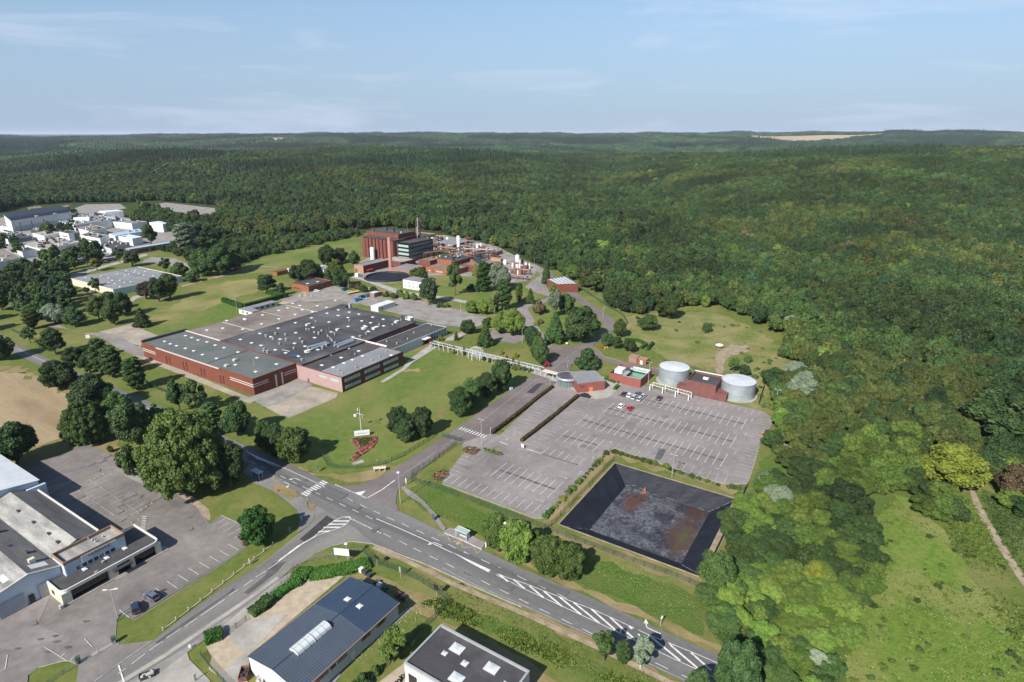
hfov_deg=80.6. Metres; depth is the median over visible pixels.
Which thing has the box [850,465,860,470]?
tree
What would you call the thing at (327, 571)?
hedge
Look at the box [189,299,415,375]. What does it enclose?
factory
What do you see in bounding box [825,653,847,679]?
bush
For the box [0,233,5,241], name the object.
tree
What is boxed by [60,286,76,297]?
tree
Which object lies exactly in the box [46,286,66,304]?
tree
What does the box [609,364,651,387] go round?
building
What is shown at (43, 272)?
tree
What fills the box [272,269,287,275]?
hut
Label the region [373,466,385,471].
cream bench
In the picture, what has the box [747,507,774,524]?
tree
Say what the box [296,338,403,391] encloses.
office wing
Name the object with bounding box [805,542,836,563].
tree
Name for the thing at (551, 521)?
fence
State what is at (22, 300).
tree
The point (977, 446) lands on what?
bush
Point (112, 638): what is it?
gate post
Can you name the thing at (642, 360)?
substation
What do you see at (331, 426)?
lawn
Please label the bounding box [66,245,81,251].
tree
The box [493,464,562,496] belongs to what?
parking bays
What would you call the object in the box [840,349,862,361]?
bush
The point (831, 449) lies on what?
tree
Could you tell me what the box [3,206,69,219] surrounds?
vaulted roof
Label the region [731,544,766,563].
bush
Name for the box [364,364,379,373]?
window
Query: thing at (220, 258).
tree
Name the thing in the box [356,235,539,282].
plant yard
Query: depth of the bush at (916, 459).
184.38 m
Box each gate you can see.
[225,615,246,634]
[442,432,461,441]
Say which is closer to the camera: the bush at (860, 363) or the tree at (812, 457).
the tree at (812, 457)
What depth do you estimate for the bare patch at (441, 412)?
228.75 m
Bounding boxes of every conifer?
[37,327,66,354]
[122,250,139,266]
[131,308,150,327]
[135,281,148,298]
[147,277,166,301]
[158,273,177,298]
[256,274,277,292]
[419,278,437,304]
[472,262,477,276]
[474,282,479,291]
[476,323,493,347]
[526,288,535,303]
[541,260,549,283]
[544,312,565,343]
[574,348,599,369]
[613,337,622,348]
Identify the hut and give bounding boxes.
[239,300,277,314]
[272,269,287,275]
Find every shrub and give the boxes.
[69,438,82,445]
[106,445,112,451]
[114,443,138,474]
[184,271,199,281]
[321,272,331,279]
[352,672,371,681]
[358,284,367,291]
[369,286,378,291]
[370,664,379,676]
[389,293,396,297]
[396,289,403,296]
[402,291,410,298]
[410,293,417,299]
[436,302,444,307]
[466,283,474,289]
[532,299,546,313]
[541,512,549,518]
[543,360,550,366]
[545,508,552,513]
[558,495,566,500]
[568,485,576,490]
[663,463,670,468]
[702,322,712,332]
[728,483,735,489]
[743,354,751,362]
[865,674,874,680]
[869,602,878,608]
[878,663,887,671]
[880,617,887,622]
[887,657,895,662]
[905,658,914,664]
[909,664,918,671]
[915,645,925,651]
[933,583,942,589]
[961,633,970,638]
[962,586,972,592]
[992,667,1003,676]
[1006,649,1018,657]
[1014,657,1023,666]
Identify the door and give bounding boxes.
[0,593,27,619]
[28,593,35,603]
[37,572,62,597]
[351,650,355,660]
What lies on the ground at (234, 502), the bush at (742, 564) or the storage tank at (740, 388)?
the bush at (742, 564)
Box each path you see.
[70,254,146,277]
[130,295,144,301]
[133,346,253,403]
[181,276,217,286]
[215,266,278,277]
[351,276,465,302]
[360,606,411,652]
[380,344,437,382]
[436,342,556,380]
[443,332,469,340]
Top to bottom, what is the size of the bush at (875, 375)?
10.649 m
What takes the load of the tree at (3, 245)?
on the turf
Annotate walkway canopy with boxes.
[542,369,557,374]
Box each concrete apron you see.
[100,324,157,345]
[248,379,311,406]
[255,386,337,417]
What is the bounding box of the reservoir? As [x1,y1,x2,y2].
[363,271,408,282]
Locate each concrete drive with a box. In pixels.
[152,653,209,681]
[224,608,286,653]
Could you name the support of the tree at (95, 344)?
on the ground at (234, 502)
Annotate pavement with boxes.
[130,571,291,681]
[244,464,314,532]
[443,528,484,549]
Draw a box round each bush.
[694,582,718,605]
[705,610,742,635]
[710,605,726,614]
[714,586,738,603]
[714,600,743,626]
[716,585,744,606]
[724,576,744,594]
[727,547,738,558]
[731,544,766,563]
[733,557,754,572]
[733,605,752,625]
[734,559,741,574]
[741,629,763,646]
[743,566,762,579]
[743,577,759,594]
[744,588,765,603]
[748,561,772,572]
[748,594,779,620]
[749,531,768,540]
[749,545,766,555]
[749,620,779,646]
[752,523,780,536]
[755,644,768,662]
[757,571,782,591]
[758,656,764,677]
[760,367,783,385]
[761,552,783,567]
[762,635,795,659]
[762,662,799,681]
[763,640,787,665]
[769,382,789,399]
[769,512,783,525]
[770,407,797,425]
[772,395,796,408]
[772,610,810,630]
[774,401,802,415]
[779,371,793,386]
[780,628,812,650]
[781,625,815,648]
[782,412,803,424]
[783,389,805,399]
[783,633,807,649]
[785,543,800,559]
[786,648,816,676]
[789,603,818,616]
[794,582,823,602]
[797,332,817,337]
[798,611,826,629]
[799,342,817,361]
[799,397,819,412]
[799,674,821,681]
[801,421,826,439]
[803,559,837,583]
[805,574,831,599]
[807,627,837,651]
[807,671,833,681]
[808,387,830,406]
[809,648,830,671]
[810,429,823,441]
[812,370,820,382]
[812,524,829,541]
[813,374,819,386]
[813,660,840,681]
[814,502,835,518]
[816,350,831,368]
[818,376,830,388]
[821,334,841,344]
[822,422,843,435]
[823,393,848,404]
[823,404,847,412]
[824,368,842,375]
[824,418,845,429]
[824,536,846,550]
[825,379,851,393]
[825,434,844,451]
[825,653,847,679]
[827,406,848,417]
[827,430,848,438]
[828,359,843,367]
[828,556,850,572]
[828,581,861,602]
[829,361,844,374]
[829,616,869,641]
[830,598,863,622]
[830,621,867,649]
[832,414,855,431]
[836,568,846,576]
[839,434,867,453]
[840,341,856,351]
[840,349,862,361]
[841,363,851,375]
[841,376,857,389]
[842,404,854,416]
[845,359,866,371]
[845,587,870,608]
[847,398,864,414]
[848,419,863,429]
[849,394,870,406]
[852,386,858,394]
[856,349,873,359]
[859,552,868,563]
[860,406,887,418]
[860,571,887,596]
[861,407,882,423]
[862,369,884,382]
[862,437,881,454]
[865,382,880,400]
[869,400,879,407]
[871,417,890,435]
[872,358,892,372]
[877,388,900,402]
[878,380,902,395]
[882,444,908,457]
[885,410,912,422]
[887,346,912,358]
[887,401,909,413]
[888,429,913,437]
[888,436,921,454]
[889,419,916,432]
[893,363,913,375]
[902,347,918,360]
[902,366,923,383]
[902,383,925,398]
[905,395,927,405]
[909,454,925,465]
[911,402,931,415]
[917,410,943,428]
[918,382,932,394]
[918,443,934,455]
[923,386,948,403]
[926,343,943,356]
[926,363,940,370]
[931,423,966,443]
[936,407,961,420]
[940,364,962,378]
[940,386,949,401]
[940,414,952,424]
[941,438,958,442]
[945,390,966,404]
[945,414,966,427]
[946,382,973,392]
[949,433,966,441]
[951,346,973,356]
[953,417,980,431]
[953,435,973,444]
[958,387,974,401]
[959,364,981,377]
[960,425,980,442]
[964,442,991,452]
[971,362,996,379]
[976,354,997,368]
[976,450,1004,471]
[983,444,1012,456]
[990,431,1014,439]
[990,437,1023,452]
[990,463,1008,482]
[994,488,1023,507]
[998,453,1022,463]
[1003,375,1023,386]
[1008,450,1023,458]
[1013,356,1023,365]
[1015,437,1023,456]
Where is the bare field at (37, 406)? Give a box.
[0,371,68,448]
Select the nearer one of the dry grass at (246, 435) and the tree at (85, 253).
the dry grass at (246, 435)
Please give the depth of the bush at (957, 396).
225.17 m
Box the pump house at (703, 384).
[676,370,728,401]
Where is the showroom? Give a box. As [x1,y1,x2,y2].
[46,524,162,609]
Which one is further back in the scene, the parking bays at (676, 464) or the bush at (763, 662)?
the parking bays at (676, 464)
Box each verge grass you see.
[273,484,298,498]
[305,499,315,510]
[408,467,703,635]
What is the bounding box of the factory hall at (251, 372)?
[141,328,297,394]
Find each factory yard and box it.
[0,214,174,261]
[279,286,397,309]
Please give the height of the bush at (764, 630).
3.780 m
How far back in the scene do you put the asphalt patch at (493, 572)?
145.00 m
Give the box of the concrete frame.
[649,382,691,400]
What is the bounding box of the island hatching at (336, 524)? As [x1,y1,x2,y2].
[319,516,349,531]
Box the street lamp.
[102,588,117,615]
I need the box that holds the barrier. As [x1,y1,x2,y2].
[80,641,115,660]
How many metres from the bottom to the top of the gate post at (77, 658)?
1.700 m
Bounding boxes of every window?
[16,218,70,230]
[17,236,32,241]
[74,233,79,239]
[116,232,141,239]
[133,223,145,228]
[137,248,148,252]
[345,373,359,381]
[345,379,360,388]
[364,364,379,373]
[365,371,379,379]
[383,357,397,364]
[384,363,398,371]
[408,673,416,681]
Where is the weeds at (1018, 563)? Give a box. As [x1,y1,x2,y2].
[978,488,1023,573]
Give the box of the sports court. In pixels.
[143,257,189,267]
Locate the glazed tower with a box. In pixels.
[396,237,433,260]
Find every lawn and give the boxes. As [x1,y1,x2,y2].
[125,301,278,334]
[199,350,535,471]
[360,275,615,353]
[434,249,456,256]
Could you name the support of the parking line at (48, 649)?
on the dealer yard at (168, 523)
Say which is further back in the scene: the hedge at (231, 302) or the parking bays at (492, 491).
the hedge at (231, 302)
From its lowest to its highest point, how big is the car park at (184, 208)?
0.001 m
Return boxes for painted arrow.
[644,620,660,633]
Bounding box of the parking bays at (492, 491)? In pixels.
[445,474,548,507]
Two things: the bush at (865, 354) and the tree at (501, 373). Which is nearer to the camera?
the tree at (501, 373)
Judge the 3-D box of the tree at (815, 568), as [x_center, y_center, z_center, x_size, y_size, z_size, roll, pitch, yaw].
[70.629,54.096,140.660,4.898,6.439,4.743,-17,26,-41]
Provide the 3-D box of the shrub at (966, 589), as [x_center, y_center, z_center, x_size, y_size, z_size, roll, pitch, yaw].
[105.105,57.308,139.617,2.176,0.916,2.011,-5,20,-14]
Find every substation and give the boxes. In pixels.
[628,354,639,362]
[637,356,648,364]
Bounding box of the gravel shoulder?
[373,545,673,681]
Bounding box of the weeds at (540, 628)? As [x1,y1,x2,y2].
[398,563,658,681]
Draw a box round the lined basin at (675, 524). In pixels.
[558,462,733,576]
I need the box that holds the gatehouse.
[556,370,604,392]
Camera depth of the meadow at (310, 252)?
515.32 m
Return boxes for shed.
[0,454,48,497]
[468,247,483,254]
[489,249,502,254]
[490,257,502,261]
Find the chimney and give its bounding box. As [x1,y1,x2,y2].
[387,237,392,270]
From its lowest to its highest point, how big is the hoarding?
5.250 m
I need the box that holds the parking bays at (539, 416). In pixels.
[503,389,567,438]
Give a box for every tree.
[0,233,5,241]
[0,241,7,248]
[0,272,18,287]
[0,283,11,294]
[0,289,9,309]
[0,335,14,359]
[0,421,38,463]
[3,263,24,277]
[7,288,29,305]
[8,235,19,242]
[10,246,22,252]
[11,240,22,246]
[11,294,31,311]
[12,280,27,290]
[14,257,33,268]
[19,262,29,276]
[19,327,36,342]
[20,300,44,317]
[20,309,39,328]
[22,281,40,296]
[23,265,38,279]
[24,269,40,281]
[30,274,47,285]
[30,292,34,299]
[31,258,41,268]
[31,283,41,293]
[33,293,49,304]
[37,249,46,259]
[37,359,78,387]
[39,264,53,272]
[39,303,65,323]
[40,269,52,274]
[41,223,52,231]
[41,285,49,293]
[42,221,54,230]
[42,254,51,263]
[45,250,60,259]
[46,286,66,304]
[47,275,61,287]
[48,244,60,255]
[48,260,65,270]
[50,270,70,282]
[53,256,66,263]
[55,259,70,273]
[55,281,64,287]
[55,295,74,307]
[56,222,64,230]
[56,399,109,444]
[60,252,69,267]
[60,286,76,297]
[60,306,85,325]
[60,346,80,361]
[61,282,73,297]
[62,222,75,230]
[65,249,78,258]
[65,373,113,406]
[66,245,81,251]
[67,256,79,270]
[75,352,92,372]
[77,237,89,247]
[77,248,91,264]
[77,347,90,355]
[79,243,88,249]
[85,295,102,318]
[85,338,105,373]
[86,244,96,252]
[87,277,99,291]
[89,249,104,259]
[89,258,102,270]
[90,240,103,251]
[98,344,121,377]
[99,291,113,302]
[99,298,122,324]
[99,391,131,424]
[105,400,153,443]
[110,247,123,262]
[112,291,132,315]
[121,356,145,389]
[130,406,225,500]
[140,224,157,243]
[149,403,164,420]
[157,258,170,271]
[165,379,185,409]
[169,262,188,274]
[171,222,196,247]
[180,379,207,411]
[187,250,213,275]
[190,222,215,243]
[200,401,221,430]
[205,243,234,274]
[216,440,243,486]
[217,400,250,435]
[227,247,245,269]
[237,504,275,546]
[253,420,269,448]
[260,423,283,457]
[275,283,284,292]
[276,426,311,462]
[288,265,304,280]
[296,259,323,278]
[317,244,334,265]
[326,259,344,273]
[332,267,349,285]
[333,247,348,260]
[348,250,360,263]
[378,624,406,662]
[386,406,410,432]
[394,418,414,442]
[409,267,427,277]
[411,406,432,437]
[446,260,462,295]
[447,385,472,416]
[460,319,475,333]
[463,377,474,383]
[463,379,482,406]
[465,300,477,312]
[476,261,490,291]
[476,298,487,314]
[476,371,497,396]
[481,317,490,326]
[481,511,508,551]
[487,261,510,286]
[487,298,495,313]
[490,310,505,332]
[491,358,511,390]
[493,295,499,311]
[495,278,511,310]
[498,519,532,563]
[500,307,525,335]
[515,285,522,301]
[524,326,541,346]
[529,534,564,577]
[530,336,548,364]
[530,530,538,559]
[547,289,561,311]
[548,284,556,293]
[554,543,585,581]
[559,293,575,314]
[564,305,600,342]
[592,630,615,661]
[601,332,613,345]
[613,318,626,336]
[615,639,631,664]
[623,339,636,351]
[633,634,654,668]
[637,314,657,329]
[654,294,679,317]
[685,668,711,681]
[696,549,736,588]
[713,637,762,681]
[716,507,744,530]
[720,519,737,535]
[728,357,740,372]
[731,492,750,509]
[734,500,758,511]
[739,364,751,374]
[741,516,764,533]
[742,511,751,518]
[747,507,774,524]
[749,492,772,506]
[753,471,784,492]
[754,537,770,551]
[756,471,775,479]
[760,429,784,445]
[760,503,782,513]
[760,584,785,603]
[761,484,793,503]
[765,530,796,557]
[771,563,791,585]
[773,498,793,515]
[773,560,806,584]
[774,450,792,466]
[775,515,801,534]
[781,582,812,605]
[782,360,807,370]
[783,431,806,448]
[786,370,818,395]
[786,523,819,547]
[788,507,808,519]
[789,486,807,498]
[789,492,813,510]
[790,511,812,524]
[796,473,815,486]
[798,579,823,603]
[799,433,819,448]
[801,485,818,492]
[803,560,825,578]
[804,448,823,459]
[804,454,815,461]
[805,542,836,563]
[806,490,830,508]
[811,459,838,472]
[811,508,831,525]
[813,467,832,478]
[815,474,837,485]
[817,442,842,457]
[818,452,837,461]
[818,477,865,513]
[819,457,838,466]
[827,467,845,477]
[829,499,852,518]
[833,538,861,563]
[836,512,863,527]
[837,457,860,467]
[837,462,863,477]
[837,523,857,535]
[841,475,855,483]
[841,528,866,543]
[843,501,855,514]
[846,566,864,576]
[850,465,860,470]
[850,578,869,592]
[852,477,877,494]
[852,513,882,533]
[855,494,875,514]
[855,521,885,544]
[855,525,872,531]
[856,542,890,566]
[860,466,882,482]
[864,532,880,548]
[867,561,886,578]
[876,468,904,491]
[880,448,905,467]
[889,465,913,490]
[904,467,927,481]
[906,476,917,490]
[909,481,933,497]
[910,493,941,514]
[916,442,993,488]
[926,480,962,500]
[930,495,958,521]
[960,378,1023,437]
[993,462,1023,494]
[1008,494,1023,516]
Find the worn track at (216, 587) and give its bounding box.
[163,544,272,629]
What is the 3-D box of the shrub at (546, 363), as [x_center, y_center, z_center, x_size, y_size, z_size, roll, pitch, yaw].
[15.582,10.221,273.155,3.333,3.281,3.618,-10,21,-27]
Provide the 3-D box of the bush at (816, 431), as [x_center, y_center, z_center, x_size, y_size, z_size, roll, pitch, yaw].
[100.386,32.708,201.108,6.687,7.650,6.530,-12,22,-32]
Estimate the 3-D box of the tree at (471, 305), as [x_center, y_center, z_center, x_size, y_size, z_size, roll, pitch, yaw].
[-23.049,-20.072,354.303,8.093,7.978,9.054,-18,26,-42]
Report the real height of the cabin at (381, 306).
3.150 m
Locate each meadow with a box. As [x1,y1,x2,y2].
[128,279,258,329]
[220,235,363,277]
[621,311,789,409]
[846,494,1023,681]
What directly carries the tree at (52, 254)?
on the turf
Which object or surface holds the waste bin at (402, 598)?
on the ground at (234, 502)
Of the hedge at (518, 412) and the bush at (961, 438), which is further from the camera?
the hedge at (518, 412)
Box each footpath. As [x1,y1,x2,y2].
[401,486,445,530]
[970,489,1023,585]
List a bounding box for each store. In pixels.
[433,239,469,249]
[547,276,577,292]
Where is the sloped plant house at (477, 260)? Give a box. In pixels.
[469,257,482,263]
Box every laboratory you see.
[418,256,436,269]
[426,263,467,274]
[431,253,473,265]
[460,260,494,271]
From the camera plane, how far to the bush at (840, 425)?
204.54 m
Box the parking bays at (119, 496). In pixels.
[86,477,142,515]
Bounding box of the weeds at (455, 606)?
[422,597,638,681]
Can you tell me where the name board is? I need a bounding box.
[354,429,369,436]
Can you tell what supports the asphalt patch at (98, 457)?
on the dealer yard at (168, 523)
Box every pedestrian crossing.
[301,480,327,495]
[459,427,486,437]
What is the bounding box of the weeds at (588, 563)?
[425,502,683,609]
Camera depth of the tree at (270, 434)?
193.45 m
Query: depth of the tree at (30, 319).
323.11 m
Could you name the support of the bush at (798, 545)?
on the ground at (234, 502)
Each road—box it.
[0,334,717,681]
[48,324,143,355]
[95,502,371,681]
[337,273,658,510]
[517,304,552,347]
[520,262,554,306]
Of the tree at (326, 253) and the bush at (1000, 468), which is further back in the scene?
the tree at (326, 253)
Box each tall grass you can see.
[628,313,784,402]
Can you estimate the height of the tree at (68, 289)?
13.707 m
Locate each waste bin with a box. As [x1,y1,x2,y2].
[366,572,372,578]
[376,582,381,588]
[382,584,388,591]
[395,591,400,598]
[399,594,405,601]
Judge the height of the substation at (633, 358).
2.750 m
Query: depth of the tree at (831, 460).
183.32 m
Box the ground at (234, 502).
[0,270,1023,681]
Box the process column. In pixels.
[415,218,420,237]
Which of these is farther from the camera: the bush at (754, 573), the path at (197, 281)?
the path at (197, 281)
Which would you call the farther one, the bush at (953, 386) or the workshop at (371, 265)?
the workshop at (371, 265)
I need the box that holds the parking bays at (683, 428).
[605,407,736,446]
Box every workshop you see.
[247,576,399,681]
[292,277,331,291]
[354,258,388,272]
[384,256,415,265]
[390,263,423,273]
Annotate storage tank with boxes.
[656,361,689,386]
[721,374,756,402]
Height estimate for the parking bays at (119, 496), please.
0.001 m
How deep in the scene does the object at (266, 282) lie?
395.15 m
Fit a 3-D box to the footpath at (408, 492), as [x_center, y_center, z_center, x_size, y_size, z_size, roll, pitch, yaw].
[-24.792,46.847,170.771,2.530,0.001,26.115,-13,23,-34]
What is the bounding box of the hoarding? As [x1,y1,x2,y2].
[334,543,348,559]
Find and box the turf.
[0,233,564,341]
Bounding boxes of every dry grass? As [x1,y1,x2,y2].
[0,365,69,393]
[91,436,134,456]
[165,381,349,485]
[174,489,210,519]
[289,573,438,617]
[298,463,400,481]
[378,546,676,681]
[442,621,557,681]
[491,549,720,650]
[540,451,617,524]
[548,526,701,586]
[615,451,741,493]
[710,504,731,553]
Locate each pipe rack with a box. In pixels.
[423,247,461,255]
[433,245,457,254]
[464,248,494,254]
[474,250,495,259]
[507,267,530,274]
[511,274,527,280]
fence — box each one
[46,661,78,681]
[144,380,166,391]
[200,652,225,681]
[261,548,361,600]
[322,432,437,468]
[361,548,447,679]
[411,443,456,481]
[412,453,616,528]
[548,526,698,585]
[578,285,626,324]
[713,483,747,553]
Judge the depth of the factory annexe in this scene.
302.49 m
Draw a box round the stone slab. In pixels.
[352,460,363,464]
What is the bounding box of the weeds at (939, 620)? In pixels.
[845,514,1009,681]
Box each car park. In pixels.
[75,204,124,212]
[155,203,214,214]
[384,298,486,326]
[443,383,772,518]
[490,330,524,343]
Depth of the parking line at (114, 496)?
172.60 m
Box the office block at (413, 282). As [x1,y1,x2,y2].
[403,276,433,289]
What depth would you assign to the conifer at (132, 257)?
475.81 m
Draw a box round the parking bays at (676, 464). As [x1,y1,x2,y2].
[629,449,726,481]
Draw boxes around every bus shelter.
[250,468,262,479]
[454,525,469,540]
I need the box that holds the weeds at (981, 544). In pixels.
[939,498,1023,650]
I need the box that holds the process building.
[362,228,419,258]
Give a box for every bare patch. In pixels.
[403,367,425,371]
[435,408,450,417]
[711,348,737,355]
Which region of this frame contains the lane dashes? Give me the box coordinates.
[252,462,685,676]
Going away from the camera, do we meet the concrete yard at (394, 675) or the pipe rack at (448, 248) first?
the concrete yard at (394, 675)
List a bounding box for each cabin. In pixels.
[369,291,379,297]
[371,300,394,311]
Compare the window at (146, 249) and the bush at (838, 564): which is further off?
the window at (146, 249)
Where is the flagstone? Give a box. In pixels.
[329,673,340,681]
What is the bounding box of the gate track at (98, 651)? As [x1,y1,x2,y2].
[81,643,114,661]
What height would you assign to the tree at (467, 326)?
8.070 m
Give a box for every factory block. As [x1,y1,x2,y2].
[0,225,12,232]
[0,248,20,269]
[3,231,32,243]
[4,212,71,231]
[15,247,37,257]
[22,237,78,254]
[28,206,41,209]
[30,226,58,232]
[32,230,59,239]
[59,215,114,230]
[59,230,79,240]
[72,212,115,219]
[74,224,106,234]
[80,231,109,244]
[99,210,123,217]
[100,240,129,253]
[109,229,141,240]
[112,218,146,229]
[118,234,143,245]
[125,241,169,253]
[149,221,169,231]
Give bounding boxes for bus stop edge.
[445,533,480,548]
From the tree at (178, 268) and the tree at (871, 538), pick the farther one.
the tree at (178, 268)
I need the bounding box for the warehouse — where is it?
[0,489,98,619]
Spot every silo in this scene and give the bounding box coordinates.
[370,247,374,259]
[457,236,459,249]
[515,254,518,262]
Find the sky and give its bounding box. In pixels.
[0,0,1023,133]
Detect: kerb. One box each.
[28,660,78,674]
[134,547,245,619]
[293,541,521,606]
[442,447,758,518]
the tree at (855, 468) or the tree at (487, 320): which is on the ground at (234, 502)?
the tree at (487, 320)
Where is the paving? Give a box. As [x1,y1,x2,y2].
[550,377,620,398]
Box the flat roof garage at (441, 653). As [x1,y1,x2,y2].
[404,624,529,681]
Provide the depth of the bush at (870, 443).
192.20 m
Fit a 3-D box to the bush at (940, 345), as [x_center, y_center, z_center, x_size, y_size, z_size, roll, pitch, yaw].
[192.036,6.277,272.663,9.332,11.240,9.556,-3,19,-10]
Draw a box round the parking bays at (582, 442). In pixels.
[556,432,603,449]
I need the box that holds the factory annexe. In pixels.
[352,308,446,353]
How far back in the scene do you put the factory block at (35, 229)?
640.69 m
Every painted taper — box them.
[246,451,279,465]
[278,536,315,560]
[456,554,489,571]
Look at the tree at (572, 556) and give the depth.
140.06 m
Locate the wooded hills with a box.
[0,134,807,269]
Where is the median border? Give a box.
[497,573,716,677]
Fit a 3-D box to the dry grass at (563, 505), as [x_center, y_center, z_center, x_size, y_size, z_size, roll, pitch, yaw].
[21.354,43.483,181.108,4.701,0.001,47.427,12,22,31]
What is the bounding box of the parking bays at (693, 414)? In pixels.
[640,395,746,426]
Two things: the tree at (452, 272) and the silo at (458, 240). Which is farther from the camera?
the silo at (458, 240)
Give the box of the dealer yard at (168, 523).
[0,444,246,681]
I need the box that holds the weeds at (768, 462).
[701,360,999,681]
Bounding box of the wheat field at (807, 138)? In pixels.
[753,133,881,140]
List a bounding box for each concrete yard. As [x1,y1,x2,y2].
[206,576,342,677]
[221,651,249,681]
[380,664,404,681]
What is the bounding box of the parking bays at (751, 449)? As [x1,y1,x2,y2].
[735,418,770,477]
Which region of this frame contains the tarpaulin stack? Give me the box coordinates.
[347,290,359,294]
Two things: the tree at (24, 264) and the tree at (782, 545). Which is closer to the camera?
the tree at (782, 545)
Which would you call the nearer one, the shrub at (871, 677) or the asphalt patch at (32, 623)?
the shrub at (871, 677)
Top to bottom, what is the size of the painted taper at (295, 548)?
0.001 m
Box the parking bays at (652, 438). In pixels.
[577,416,727,464]
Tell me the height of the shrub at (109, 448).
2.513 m
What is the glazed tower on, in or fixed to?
on the turf
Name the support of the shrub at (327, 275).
on the turf
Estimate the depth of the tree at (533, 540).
146.56 m
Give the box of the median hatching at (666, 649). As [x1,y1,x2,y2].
[499,574,711,670]
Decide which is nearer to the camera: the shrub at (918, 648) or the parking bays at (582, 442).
the shrub at (918, 648)
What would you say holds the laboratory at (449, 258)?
on the turf
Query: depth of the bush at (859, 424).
206.63 m
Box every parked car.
[130,600,140,614]
[143,591,159,601]
[579,393,590,397]
[626,405,634,410]
[630,394,637,399]
[636,396,643,401]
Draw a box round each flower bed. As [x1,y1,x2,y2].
[350,435,376,461]
[355,436,372,445]
[432,469,447,480]
[462,446,480,455]
[483,447,502,455]
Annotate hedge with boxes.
[202,625,222,645]
[221,292,288,307]
[247,592,276,617]
[267,290,286,297]
[270,576,302,599]
[290,556,371,581]
[491,385,553,433]
[520,394,579,441]
[604,375,619,382]
[624,338,647,348]
[646,341,653,350]
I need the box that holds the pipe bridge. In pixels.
[429,341,543,374]
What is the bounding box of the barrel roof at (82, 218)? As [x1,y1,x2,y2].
[73,217,90,220]
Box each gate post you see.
[74,655,80,664]
[110,635,115,643]
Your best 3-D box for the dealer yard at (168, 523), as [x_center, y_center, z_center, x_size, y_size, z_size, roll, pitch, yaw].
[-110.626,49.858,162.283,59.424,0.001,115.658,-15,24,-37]
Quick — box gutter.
[118,577,278,681]
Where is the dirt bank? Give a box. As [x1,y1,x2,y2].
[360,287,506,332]
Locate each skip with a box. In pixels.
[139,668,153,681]
[237,665,249,681]
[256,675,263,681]
[353,297,361,301]
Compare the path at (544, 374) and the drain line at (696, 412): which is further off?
the path at (544, 374)
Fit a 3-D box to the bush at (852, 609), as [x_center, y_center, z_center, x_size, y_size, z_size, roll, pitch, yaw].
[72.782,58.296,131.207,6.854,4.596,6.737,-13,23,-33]
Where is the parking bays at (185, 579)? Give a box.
[120,544,237,616]
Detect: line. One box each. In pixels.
[1,638,89,670]
[19,349,323,486]
[80,481,149,517]
[95,641,150,680]
[118,562,277,673]
[376,518,451,552]
[395,352,573,479]
[447,570,683,679]
[499,469,554,489]
[542,453,577,464]
[562,435,597,445]
[582,419,723,460]
[608,408,732,441]
[645,399,743,423]
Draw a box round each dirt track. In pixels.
[704,359,717,367]
[715,344,750,373]
[751,350,766,356]
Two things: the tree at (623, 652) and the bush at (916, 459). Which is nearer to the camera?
the tree at (623, 652)
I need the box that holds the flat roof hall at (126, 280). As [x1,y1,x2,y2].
[70,267,182,293]
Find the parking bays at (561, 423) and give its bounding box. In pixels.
[530,400,593,445]
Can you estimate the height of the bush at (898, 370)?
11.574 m
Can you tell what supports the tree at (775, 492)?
on the weeds at (768, 462)
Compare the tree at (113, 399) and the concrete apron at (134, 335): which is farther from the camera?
the concrete apron at (134, 335)
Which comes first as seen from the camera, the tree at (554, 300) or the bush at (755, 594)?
the bush at (755, 594)
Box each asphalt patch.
[0,595,68,649]
[29,620,36,626]
[65,493,85,502]
[91,455,105,463]
[91,455,110,462]
[103,492,135,506]
[114,467,144,484]
[137,490,173,506]
[156,589,233,642]
[244,561,285,593]
[300,516,333,541]
[320,486,347,498]
[370,526,380,532]
[459,464,473,470]
[486,469,498,476]
[488,568,498,575]
[498,567,513,574]
[527,383,542,393]
[536,579,568,596]
[579,444,597,450]
[605,413,623,418]
[622,418,638,429]
[630,628,639,634]
[655,448,664,459]
[663,423,680,429]

